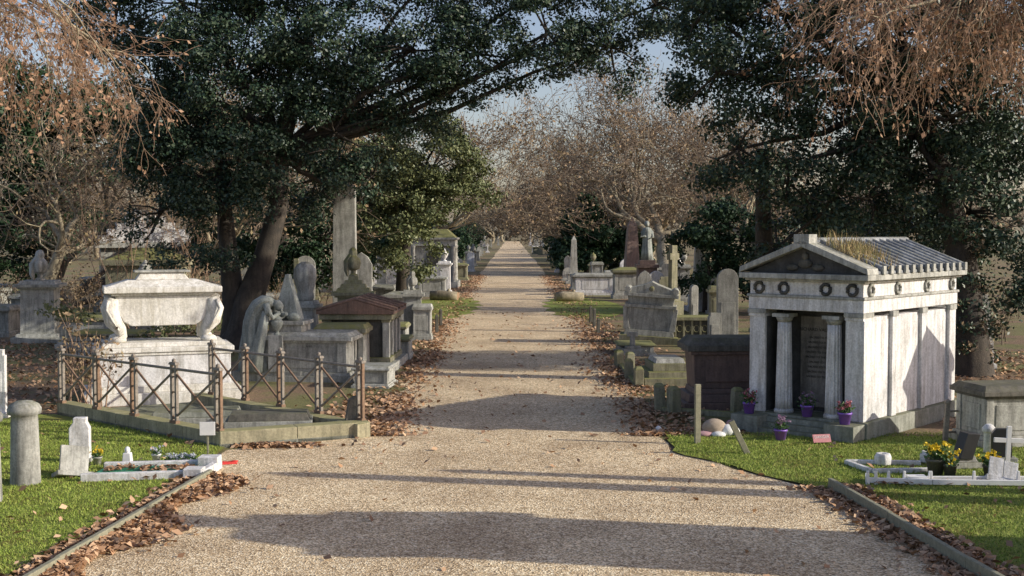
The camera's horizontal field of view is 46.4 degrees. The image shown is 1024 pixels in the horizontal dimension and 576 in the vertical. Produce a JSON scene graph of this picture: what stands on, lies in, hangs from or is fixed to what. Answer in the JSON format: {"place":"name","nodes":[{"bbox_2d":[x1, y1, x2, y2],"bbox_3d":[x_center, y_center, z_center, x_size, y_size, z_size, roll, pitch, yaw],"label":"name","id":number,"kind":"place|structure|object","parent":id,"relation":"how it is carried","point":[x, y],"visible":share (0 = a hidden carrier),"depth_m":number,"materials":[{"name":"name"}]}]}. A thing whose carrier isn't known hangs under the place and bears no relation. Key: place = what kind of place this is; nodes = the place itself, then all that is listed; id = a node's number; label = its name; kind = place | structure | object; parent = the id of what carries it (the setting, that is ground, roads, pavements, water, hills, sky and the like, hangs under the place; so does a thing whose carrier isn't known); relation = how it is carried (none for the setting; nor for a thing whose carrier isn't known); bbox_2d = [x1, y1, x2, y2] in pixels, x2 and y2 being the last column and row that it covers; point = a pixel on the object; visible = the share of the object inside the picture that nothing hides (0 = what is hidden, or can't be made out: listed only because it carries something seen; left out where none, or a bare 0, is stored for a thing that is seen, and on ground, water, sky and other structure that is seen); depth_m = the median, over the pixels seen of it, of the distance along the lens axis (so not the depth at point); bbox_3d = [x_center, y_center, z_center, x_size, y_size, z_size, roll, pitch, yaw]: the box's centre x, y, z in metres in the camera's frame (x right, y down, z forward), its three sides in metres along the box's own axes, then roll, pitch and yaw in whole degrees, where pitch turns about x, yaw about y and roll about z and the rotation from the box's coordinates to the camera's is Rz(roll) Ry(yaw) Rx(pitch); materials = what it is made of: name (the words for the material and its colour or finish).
{"place":"outdoors","nodes":[
{"label":"outdoors","id":0,"kind":"place"},
{"bbox_2d":[0,414,223,575],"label":"lawn","id":1,"kind":"structure","parent":0,"point":[51,417],"depth_m":18.14,"materials":[{"name":"green plant"}]},
{"bbox_2d":[0,349,10,417],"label":"headstone","id":2,"kind":"object","parent":1,"relation":"on","point":[3,383],"visible":0.74,"depth_m":25.65,"materials":[{"name":"white stone"}]},
{"bbox_2d":[6,400,41,485],"bbox_3d":[-7.720,2.475,18.935,0.520,1.405,0.520,0,3,0],"label":"stone bollard","id":3,"kind":"object","parent":1,"relation":"on","point":[25,468],"visible":0.91,"depth_m":18.75,"materials":[{"name":"grey stone"}]},
{"bbox_2d":[51,445,93,477],"bbox_3d":[-7.184,2.848,19.572,0.580,0.520,0.360,10,-24,-35],"label":"tilted tablet","id":4,"kind":"object","parent":1,"relation":"on","point":[73,461],"visible":0.72,"depth_m":19.50,"materials":[{"name":"stone"}]},
{"bbox_2d":[69,417,92,461],"bbox_3d":[-7.500,2.644,20.744,0.420,0.800,0.300,0,3,-8],"label":"headstone","id":5,"kind":"object","parent":1,"relation":"on","point":[79,431],"visible":0.55,"depth_m":20.65,"materials":[{"name":"white stone"}]},
{"bbox_2d":[80,454,221,481],"bbox_3d":[-5.912,2.972,19.711,2.075,0.240,1.142,0,3,-5],"label":"kerbed grave","id":6,"kind":"object","parent":1,"relation":"on","point":[205,462],"visible":0.76,"depth_m":19.36,"materials":[{"name":"white stone"}]},
{"bbox_2d":[103,462,198,470],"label":"grave leaves","id":7,"kind":"object","parent":6,"relation":"on","point":[129,465],"visible":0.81,"depth_m":19.77,"materials":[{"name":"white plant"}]},
{"bbox_2d":[0,236,1023,489],"bbox_3d":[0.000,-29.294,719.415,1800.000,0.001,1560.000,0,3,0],"label":"ground","id":8,"kind":"structure","parent":0,"point":[260,392],"depth_m":39.93,"materials":[{"name":"soil"}]},
{"bbox_2d":[0,304,19,336],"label":"chest tomb","id":9,"kind":"object","parent":8,"relation":"on","point":[9,320],"visible":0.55,"depth_m":45.96,"materials":[{"name":"grey stone"}]},
{"bbox_2d":[10,250,66,343],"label":"urn pedestal","id":10,"kind":"object","parent":8,"relation":"on","point":[37,292],"visible":0.95,"depth_m":43.49,"materials":[{"name":"stone"}]},
{"bbox_2d":[0,15,157,279],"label":"bare tree","id":11,"kind":"object","parent":8,"relation":"on","point":[62,235],"visible":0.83,"depth_m":53.89,"materials":[{"name":"brown plant"}]},
{"bbox_2d":[55,313,108,348],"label":"chest tomb","id":12,"kind":"object","parent":8,"relation":"on","point":[100,324],"visible":0.3,"depth_m":41.43,"materials":[{"name":"stone"}]},
{"bbox_2d":[52,298,123,406],"bbox_3d":[-9.514,1.469,27.107,1.654,2.574,1.694,-1,3,-20],"label":"rose bush","id":13,"kind":"object","parent":8,"relation":"on","point":[71,377],"visible":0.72,"depth_m":26.95,"materials":[{"name":"brown plant"}]},
{"bbox_2d":[0,0,201,181],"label":"plane tree","id":14,"kind":"object","parent":8,"relation":"on","point":[67,25],"visible":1,"depth_m":29.06,"materials":[{"name":"brown plant"}]},
{"bbox_2d":[70,329,150,355],"bbox_3d":[-12.997,1.827,38.725,2.200,0.930,1.300,0,3,0],"label":"tomb","id":15,"kind":"object","parent":8,"relation":"on","point":[109,332],"visible":0.27,"depth_m":38.21,"materials":[{"name":"stone"}]},
{"bbox_2d":[23,469,211,575],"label":"timber edging","id":16,"kind":"object","parent":8,"relation":"on","point":[41,569],"visible":0.46,"depth_m":15.44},
{"bbox_2d":[33,299,222,337],"bbox_3d":[-12.678,1.054,40.641,5.050,2.130,9.261,0,3,0],"label":"laurel shrub","id":17,"kind":"object","parent":8,"relation":"on","point":[66,309],"visible":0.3,"depth_m":37.83,"materials":[{"name":"green plant"}]},
{"bbox_2d":[50,163,217,336],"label":"bare saplings","id":18,"kind":"object","parent":8,"relation":"on","point":[161,238],"visible":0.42,"depth_m":47.87,"materials":[{"name":"brown plant"}]},
{"bbox_2d":[94,209,192,294],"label":"stepped pyramid mausoleum","id":19,"kind":"structure","parent":8,"relation":"on","point":[108,253],"depth_m":67.64,"materials":[{"name":"stone"}]},
{"bbox_2d":[99,248,194,326],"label":"mossy tomb","id":20,"kind":"object","parent":8,"relation":"on","point":[138,258],"visible":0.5,"depth_m":50.87,"materials":[{"name":"stone"}]},
{"bbox_2d":[84,269,240,406],"bbox_3d":[-8.450,1.141,28.884,3.605,3.156,2.163,-1,3,-20],"label":"lion paw sarcophagus","id":21,"kind":"object","parent":8,"relation":"on","point":[161,297],"visible":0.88,"depth_m":28.27,"materials":[{"name":"white stone"}]},
{"bbox_2d":[0,7,331,277],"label":"bare tree","id":22,"kind":"object","parent":8,"relation":"on","point":[105,197],"visible":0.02,"depth_m":68.64,"materials":[{"name":"brown plant"}]},
{"bbox_2d":[0,260,332,331],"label":"bramble undergrowth","id":23,"kind":"object","parent":8,"relation":"on","point":[74,291],"visible":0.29,"depth_m":56.71,"materials":[{"name":"brown plant"}]},
{"bbox_2d":[0,55,406,306],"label":"evergreen tree","id":24,"kind":"object","parent":8,"relation":"on","point":[290,251],"visible":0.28,"depth_m":62.29,"materials":[{"name":"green plant"}]},
{"bbox_2d":[57,392,369,447],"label":"plot kerb","id":25,"kind":"structure","parent":8,"relation":"on","point":[322,427],"depth_m":23.32,"materials":[{"name":"grey stone"}]},
{"bbox_2d":[56,345,223,431],"bbox_3d":[-7.675,1.963,24.242,5.990,1.277,0.108,2,3,41],"label":"iron fence","id":26,"kind":"object","parent":25,"relation":"on","point":[173,375],"visible":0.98,"depth_m":24.16,"materials":[{"name":"metal"}]},
{"bbox_2d":[151,405,240,423],"bbox_3d":[-6.600,2.655,25.049,1.900,0.240,1.000,0,3,-8],"label":"ledger stone","id":27,"kind":"object","parent":25,"relation":"on","point":[194,414],"visible":0.38,"depth_m":24.66,"materials":[{"name":"grey stone"}]},
{"bbox_2d":[224,408,312,428],"bbox_3d":[-4.850,2.648,23.898,1.700,0.360,0.850,0,3,-8],"label":"ledger stone","id":28,"kind":"object","parent":25,"relation":"on","point":[251,418],"visible":0.81,"depth_m":23.56,"materials":[{"name":"grey stone"}]},
{"bbox_2d":[207,339,365,420],"bbox_3d":[-4.950,1.903,25.540,5.727,1.277,0.108,3,4,45],"label":"iron fence","id":29,"kind":"object","parent":25,"relation":"on","point":[280,364],"visible":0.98,"depth_m":25.43,"materials":[{"name":"metal"}]},
{"bbox_2d":[27,6,417,278],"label":"bare tree","id":30,"kind":"object","parent":8,"relation":"on","point":[239,229],"visible":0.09,"depth_m":52.70,"materials":[{"name":"brown plant"}]},
{"bbox_2d":[99,51,365,275],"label":"bare tree","id":31,"kind":"object","parent":8,"relation":"on","point":[281,241],"visible":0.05,"depth_m":68.38,"materials":[{"name":"brown plant"}]},
{"bbox_2d":[232,274,313,380],"bbox_3d":[-6.541,1.089,32.631,1.925,2.912,1.533,0,3,6],"label":"weeping figure monument","id":32,"kind":"object","parent":8,"relation":"on","point":[286,315],"visible":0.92,"depth_m":32.17,"materials":[{"name":"grey stone"}]},
{"bbox_2d":[293,262,322,328],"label":"shrouded urn monument","id":33,"kind":"object","parent":8,"relation":"on","point":[304,276],"visible":0.63,"depth_m":40.30,"materials":[{"name":"stone"}]},
{"bbox_2d":[257,329,363,382],"bbox_3d":[-5.498,1.869,32.720,2.600,1.400,1.500,0,3,6],"label":"inscribed chest tomb","id":34,"kind":"object","parent":8,"relation":"on","point":[335,346],"visible":0.65,"depth_m":32.09,"materials":[{"name":"grey stone"}]},
{"bbox_2d":[314,322,372,361],"bbox_3d":[-4.757,1.758,33.718,1.500,1.530,1.200,0,3,3],"label":"chest tomb","id":35,"kind":"object","parent":8,"relation":"on","point":[365,328],"visible":0.28,"depth_m":33.23,"materials":[{"name":"stone"}]},
{"bbox_2d":[333,185,356,302],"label":"tall stone pylon","id":36,"kind":"object","parent":8,"relation":"on","point":[344,230],"visible":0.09,"depth_m":44.53,"materials":[{"name":"grey stone"}]},
{"bbox_2d":[331,247,374,301],"bbox_3d":[-5.312,0.423,40.086,1.560,3.569,1.560,-1,2,-5],"label":"draped urn monument","id":37,"kind":"object","parent":8,"relation":"on","point":[353,285],"visible":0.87,"depth_m":39.77,"materials":[{"name":"stone"}]},
{"bbox_2d":[316,293,407,371],"bbox_3d":[-4.450,1.307,35.699,2.300,2.188,3.000,0,3,2],"label":"canopied tomb","id":38,"kind":"object","parent":8,"relation":"on","point":[381,315],"visible":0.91,"depth_m":34.45,"materials":[{"name":"stone"}]},
{"bbox_2d":[357,252,371,290],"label":"headstone","id":39,"kind":"object","parent":8,"relation":"on","point":[364,272],"visible":0.18,"depth_m":48.92,"materials":[{"name":"stone"}]},
{"bbox_2d":[351,362,397,388],"bbox_3d":[-3.598,2.319,31.338,1.000,0.630,1.300,1,3,5],"label":"chest tomb","id":40,"kind":"object","parent":8,"relation":"on","point":[379,375],"visible":0.62,"depth_m":30.83,"materials":[{"name":"stone"}]},
{"bbox_2d":[53,0,709,349],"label":"holm oak tree","id":41,"kind":"object","parent":8,"relation":"on","point":[270,144],"visible":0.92,"depth_m":40.17,"materials":[{"name":"green plant"}]},
{"bbox_2d":[400,271,424,333],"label":"draped urn monument","id":42,"kind":"object","parent":8,"relation":"on","point":[412,295],"visible":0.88,"depth_m":44.74,"materials":[{"name":"grey stone"}]},
{"bbox_2d":[317,102,511,290],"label":"evergreen tree","id":43,"kind":"object","parent":8,"relation":"on","point":[423,187],"visible":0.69,"depth_m":58.68,"materials":[{"name":"green plant"}]},
{"bbox_2d":[412,303,432,340],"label":"square tomb","id":44,"kind":"object","parent":8,"relation":"on","point":[422,321],"visible":0.94,"depth_m":44.29,"materials":[{"name":"stone"}]},
{"bbox_2d":[419,276,447,296],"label":"chest tomb","id":45,"kind":"object","parent":8,"relation":"on","point":[437,283],"visible":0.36,"depth_m":74.61,"materials":[{"name":"stone"}]},
{"bbox_2d":[410,229,459,287],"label":"classical mausoleum","id":46,"kind":"structure","parent":8,"relation":"on","point":[447,236],"depth_m":86.28,"materials":[{"name":"stone"}]},
{"bbox_2d":[436,250,452,290],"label":"urn monument","id":47,"kind":"object","parent":8,"relation":"on","point":[444,265],"visible":0.66,"depth_m":75.94,"materials":[{"name":"white stone"}]},
{"bbox_2d":[398,60,597,255],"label":"plane tree","id":48,"kind":"object","parent":8,"relation":"on","point":[500,168],"visible":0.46,"depth_m":92.16,"materials":[{"name":"brown plant"}]},
{"bbox_2d":[370,203,630,269],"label":"hedge shrubs","id":49,"kind":"object","parent":8,"relation":"on","point":[466,239],"visible":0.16,"depth_m":163.14,"materials":[{"name":"green plant"}]},
{"bbox_2d":[0,274,1023,575],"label":"fallen leaves","id":50,"kind":"object","parent":8,"relation":"on","point":[158,520],"visible":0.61,"depth_m":19.14,"materials":[{"name":"brown plant"}]},
{"bbox_2d":[0,71,1023,262],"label":"distant trees","id":51,"kind":"object","parent":8,"relation":"on","point":[486,237],"visible":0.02,"depth_m":161.77,"materials":[{"name":"brown plant"}]},
{"bbox_2d":[421,298,622,318],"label":"grass verge","id":52,"kind":"object","parent":8,"relation":"on","point":[608,308],"depth_m":63.67,"materials":[{"name":"green plant"}]},
{"bbox_2d":[457,66,650,259],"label":"plane tree","id":53,"kind":"object","parent":8,"relation":"on","point":[531,205],"visible":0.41,"depth_m":141.06,"materials":[{"name":"brown plant"}]},
{"bbox_2d":[565,236,577,283],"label":"obelisk","id":54,"kind":"object","parent":8,"relation":"on","point":[573,264],"visible":0.65,"depth_m":93.24,"materials":[{"name":"stone"}]},
{"bbox_2d":[572,273,612,294],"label":"chest tomb","id":55,"kind":"object","parent":8,"relation":"on","point":[593,283],"visible":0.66,"depth_m":76.51,"materials":[{"name":"white stone"}]},
{"bbox_2d":[546,192,656,272],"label":"conifer shrub","id":56,"kind":"object","parent":8,"relation":"on","point":[604,248],"visible":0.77,"depth_m":110.76,"materials":[{"name":"green plant"}]},
{"bbox_2d":[610,267,635,298],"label":"square tomb","id":57,"kind":"object","parent":8,"relation":"on","point":[623,277],"visible":0.45,"depth_m":72.39,"materials":[{"name":"stone"}]},
{"bbox_2d":[623,217,638,266],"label":"granite obelisk","id":58,"kind":"object","parent":8,"relation":"on","point":[631,256],"visible":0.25,"depth_m":79.58,"materials":[{"name":"red stone"}]},
{"bbox_2d":[621,332,647,355],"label":"cross tomb","id":59,"kind":"object","parent":8,"relation":"on","point":[636,350],"visible":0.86,"depth_m":38.95,"materials":[{"name":"grey stone"}]},
{"bbox_2d":[613,340,656,354],"bbox_3d":[4.101,2.021,39.935,1.300,0.430,1.600,0,3,0],"label":"tomb","id":60,"kind":"object","parent":8,"relation":"on","point":[648,346],"visible":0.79,"depth_m":39.33,"materials":[{"name":"stone"}]},
{"bbox_2d":[635,221,658,285],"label":"robed statue monument","id":61,"kind":"object","parent":8,"relation":"on","point":[646,262],"visible":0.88,"depth_m":69.73,"materials":[{"name":"stone"}]},
{"bbox_2d":[619,281,678,344],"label":"scroll pediment tomb","id":62,"kind":"object","parent":8,"relation":"on","point":[649,314],"visible":0.93,"depth_m":42.78,"materials":[{"name":"stone"}]},
{"bbox_2d":[514,36,803,272],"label":"plane tree","id":63,"kind":"object","parent":8,"relation":"on","point":[659,232],"visible":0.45,"depth_m":111.84,"materials":[{"name":"brown plant"}]},
{"bbox_2d":[653,383,665,411],"bbox_3d":[3.305,2.472,26.743,0.240,0.690,0.240,-3,3,0],"label":"mossy kerb post","id":64,"kind":"object","parent":8,"relation":"on","point":[659,397],"visible":0.81,"depth_m":26.63,"materials":[{"name":"stone"}]},
{"bbox_2d":[639,355,686,385],"bbox_3d":[4.150,2.207,32.136,1.500,0.720,2.000,0,3,-3],"label":"stepped tomb","id":65,"kind":"object","parent":8,"relation":"on","point":[665,370],"visible":0.7,"depth_m":31.46,"materials":[{"name":"stone"}]},
{"bbox_2d":[666,386,681,414],"bbox_3d":[3.569,2.500,26.337,0.240,0.670,0.240,-4,5,-28],"label":"mossy kerb post","id":66,"kind":"object","parent":8,"relation":"on","point":[673,399],"visible":0.77,"depth_m":26.25,"materials":[{"name":"stone"}]},
{"bbox_2d":[667,245,683,314],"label":"stone cross monument","id":67,"kind":"object","parent":8,"relation":"on","point":[672,256],"visible":0.51,"depth_m":47.42,"materials":[{"name":"beige stone"}]},
{"bbox_2d":[619,363,734,416],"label":"kerb","id":68,"kind":"structure","parent":8,"relation":"on","point":[717,413],"depth_m":26.16,"materials":[{"name":"stone"}]},
{"bbox_2d":[673,315,708,340],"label":"gothic chest tomb","id":69,"kind":"object","parent":8,"relation":"on","point":[691,324],"visible":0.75,"depth_m":43.00,"materials":[{"name":"stone"}]},
{"bbox_2d":[684,248,703,311],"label":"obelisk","id":70,"kind":"object","parent":8,"relation":"on","point":[697,257],"visible":0.29,"depth_m":60.89,"materials":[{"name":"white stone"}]},
{"bbox_2d":[570,41,849,246],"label":"bare tree","id":71,"kind":"object","parent":8,"relation":"on","point":[733,192],"visible":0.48,"depth_m":79.75,"materials":[{"name":"brown plant"}]},
{"bbox_2d":[677,334,749,409],"bbox_3d":[5.000,1.940,27.719,2.300,1.660,1.500,0,3,-3],"label":"red granite tomb","id":72,"kind":"object","parent":8,"relation":"on","point":[718,367],"visible":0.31,"depth_m":27.19,"materials":[{"name":"stone"}]},
{"bbox_2d":[707,313,721,334],"bbox_3d":[6.712,1.520,39.641,0.525,1.400,0.650,1,0,-6],"label":"headstone","id":73,"kind":"object","parent":8,"relation":"on","point":[714,323],"visible":0.55,"depth_m":39.51,"materials":[{"name":"grey stone"}]},
{"bbox_2d":[701,418,739,436],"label":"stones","id":74,"kind":"object","parent":8,"relation":"on","point":[716,427],"visible":0.74,"depth_m":23.34,"materials":[{"name":"stone"}]},
{"bbox_2d":[716,269,737,333],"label":"headstone","id":75,"kind":"object","parent":8,"relation":"on","point":[727,294],"visible":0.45,"depth_m":41.47,"materials":[{"name":"grey stone"}]},
{"bbox_2d":[730,387,743,411],"bbox_3d":[4.907,2.504,26.037,0.240,0.690,0.240,1,4,-11],"label":"mossy kerb post","id":76,"kind":"object","parent":8,"relation":"on","point":[736,404],"visible":0.73,"depth_m":25.93,"materials":[{"name":"stone"}]},
{"bbox_2d":[661,188,995,312],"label":"yew tree","id":77,"kind":"object","parent":8,"relation":"on","point":[707,238],"visible":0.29,"depth_m":59.48,"materials":[{"name":"green plant"}]},
{"bbox_2d":[653,0,1023,377],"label":"evergreen oak tree","id":78,"kind":"object","parent":8,"relation":"on","point":[874,153],"visible":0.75,"depth_m":33.77,"materials":[{"name":"green plant"}]},
{"bbox_2d":[946,230,1008,361],"bbox_3d":[12.866,0.267,33.411,1.771,3.799,1.707,0,3,0],"label":"ivy","id":79,"kind":"object","parent":78,"relation":"attached to","point":[983,322],"visible":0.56,"depth_m":33.01,"materials":[{"name":"green plant"}]},
{"bbox_2d":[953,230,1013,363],"bbox_3d":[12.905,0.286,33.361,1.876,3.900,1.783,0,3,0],"label":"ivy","id":80,"kind":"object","parent":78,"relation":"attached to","point":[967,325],"visible":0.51,"depth_m":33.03,"materials":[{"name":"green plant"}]},
{"bbox_2d":[731,229,966,442],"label":"stone mausoleum","id":81,"kind":"structure","parent":8,"relation":"on","point":[865,326],"depth_m":24.14,"materials":[{"name":"stone"}]},
{"bbox_2d":[739,388,757,413],"bbox_3d":[4.809,2.287,24.287,0.406,0.525,0.405,1,3,27],"label":"flower pot","id":82,"kind":"object","parent":81,"relation":"on","point":[749,403],"visible":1,"depth_m":24.24,"materials":[{"name":"purple plastic"}]},
{"bbox_2d":[795,391,818,416],"bbox_3d":[5.861,2.303,23.762,0.405,0.502,0.429,-1,3,-23],"label":"flower pot","id":83,"kind":"object","parent":81,"relation":"on","point":[806,406],"visible":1,"depth_m":23.67,"materials":[{"name":"purple plastic"}]},
{"bbox_2d":[834,400,855,424],"bbox_3d":[6.385,2.372,22.900,0.397,0.483,0.397,0,3,0],"label":"flower pot","id":84,"kind":"object","parent":81,"relation":"on","point":[844,409],"visible":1,"depth_m":22.82,"materials":[{"name":"purple plastic"}]},
{"bbox_2d":[692,38,1023,257],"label":"bare tree","id":85,"kind":"object","parent":8,"relation":"on","point":[996,222],"depth_m":58.38,"materials":[{"name":"brown plant"}]},
{"bbox_2d":[722,0,1023,146],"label":"plane tree","id":86,"kind":"object","parent":8,"relation":"on","point":[989,12],"visible":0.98,"depth_m":29.27,"materials":[{"name":"brown plant"}]},
{"bbox_2d":[828,478,1004,575],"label":"timber edging","id":87,"kind":"object","parent":8,"relation":"on","point":[970,564],"visible":0.65,"depth_m":15.41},
{"bbox_2d":[942,399,957,441],"bbox_3d":[8.542,2.533,22.982,0.875,0.872,0.144,-2,4,-41],"label":"iron rail","id":88,"kind":"object","parent":8,"relation":"on","point":[946,431],"visible":0.6,"depth_m":22.70,"materials":[{"name":"black metal"}]},
{"bbox_2d":[0,0,1023,235],"label":"sky","id":89,"kind":"structure","parent":0,"point":[658,48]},
{"bbox_2d":[79,241,951,575],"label":"gravel path","id":90,"kind":"structure","parent":0,"point":[521,507],"depth_m":17.83,"materials":[{"name":"beige gravel"}]},
{"bbox_2d":[554,289,583,300],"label":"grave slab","id":91,"kind":"object","parent":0,"point":[573,295],"visible":0.95,"depth_m":69.37,"materials":[{"name":"beige stone"}]},
{"bbox_2d":[666,431,1023,570],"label":"lawn","id":92,"kind":"structure","parent":0,"point":[995,550],"depth_m":19.16,"materials":[{"name":"green plant"}]},
{"bbox_2d":[694,384,700,443],"bbox_3d":[3.500,2.411,22.536,0.110,1.200,0.070,-1,3,-15],"label":"wooden post","id":93,"kind":"object","parent":92,"relation":"on","point":[697,413],"visible":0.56,"depth_m":22.50,"materials":[{"name":"beige wood"}]},
{"bbox_2d":[769,414,790,440],"bbox_3d":[5.146,2.668,22.894,0.418,0.512,0.314,0,3,0],"label":"flower pot","id":94,"kind":"object","parent":92,"relation":"on","point":[780,430],"visible":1,"depth_m":22.84,"materials":[{"name":"purple plastic"}]},
{"bbox_2d":[844,459,927,472],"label":"grave kerb","id":95,"kind":"structure","parent":92,"relation":"on","point":[857,463],"depth_m":20.08,"materials":[{"name":"white stone"}]},
{"bbox_2d":[921,440,951,475],"bbox_3d":[6.983,2.768,19.598,0.452,0.597,0.537,0,3,0],"label":"yellow chrysanthemum","id":96,"kind":"object","parent":92,"relation":"on","point":[934,461],"visible":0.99,"depth_m":19.52,"materials":[{"name":"plant"}]},
{"bbox_2d":[865,471,1023,485],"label":"white grave surround","id":97,"kind":"object","parent":92,"relation":"on","point":[929,479],"visible":0.89,"depth_m":18.81,"materials":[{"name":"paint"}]},
{"bbox_2d":[941,449,961,475],"bbox_3d":[7.163,2.845,19.474,0.349,0.455,0.432,0,3,0],"label":"yellow chrysanthemum","id":98,"kind":"object","parent":92,"relation":"on","point":[950,468],"visible":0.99,"depth_m":19.44,"materials":[{"name":"plant"}]},
{"bbox_2d":[949,431,982,468],"bbox_3d":[7.650,2.737,20.248,0.550,0.599,0.350,0,3,-10],"label":"slanted memorial tablet","id":99,"kind":"object","parent":92,"relation":"on","point":[966,442],"visible":0.75,"depth_m":20.13,"materials":[{"name":"grey stone"}]},
{"bbox_2d":[949,380,1023,447],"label":"dark topped tomb","id":100,"kind":"object","parent":92,"relation":"on","point":[980,404],"visible":0.81,"depth_m":22.28,"materials":[{"name":"stone"}]},
{"bbox_2d":[984,428,1017,462],"bbox_3d":[8.500,2.734,20.749,0.500,0.600,0.250,0,3,5],"label":"black headstone","id":101,"kind":"object","parent":92,"relation":"on","point":[997,447],"visible":0.59,"depth_m":20.70,"materials":[{"name":"stone"}]},
{"bbox_2d":[985,456,1017,479],"bbox_3d":[7.808,2.939,19.047,0.500,0.420,0.200,13,-25,9],"label":"open book memorial","id":102,"kind":"object","parent":92,"relation":"on","point":[997,470],"visible":0.75,"depth_m":19.00,"materials":[{"name":"white stone"}]},
{"bbox_2d":[993,426,1023,460],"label":"white cross","id":103,"kind":"object","parent":92,"relation":"on","point":[1008,440],"visible":0.85,"depth_m":19.47,"materials":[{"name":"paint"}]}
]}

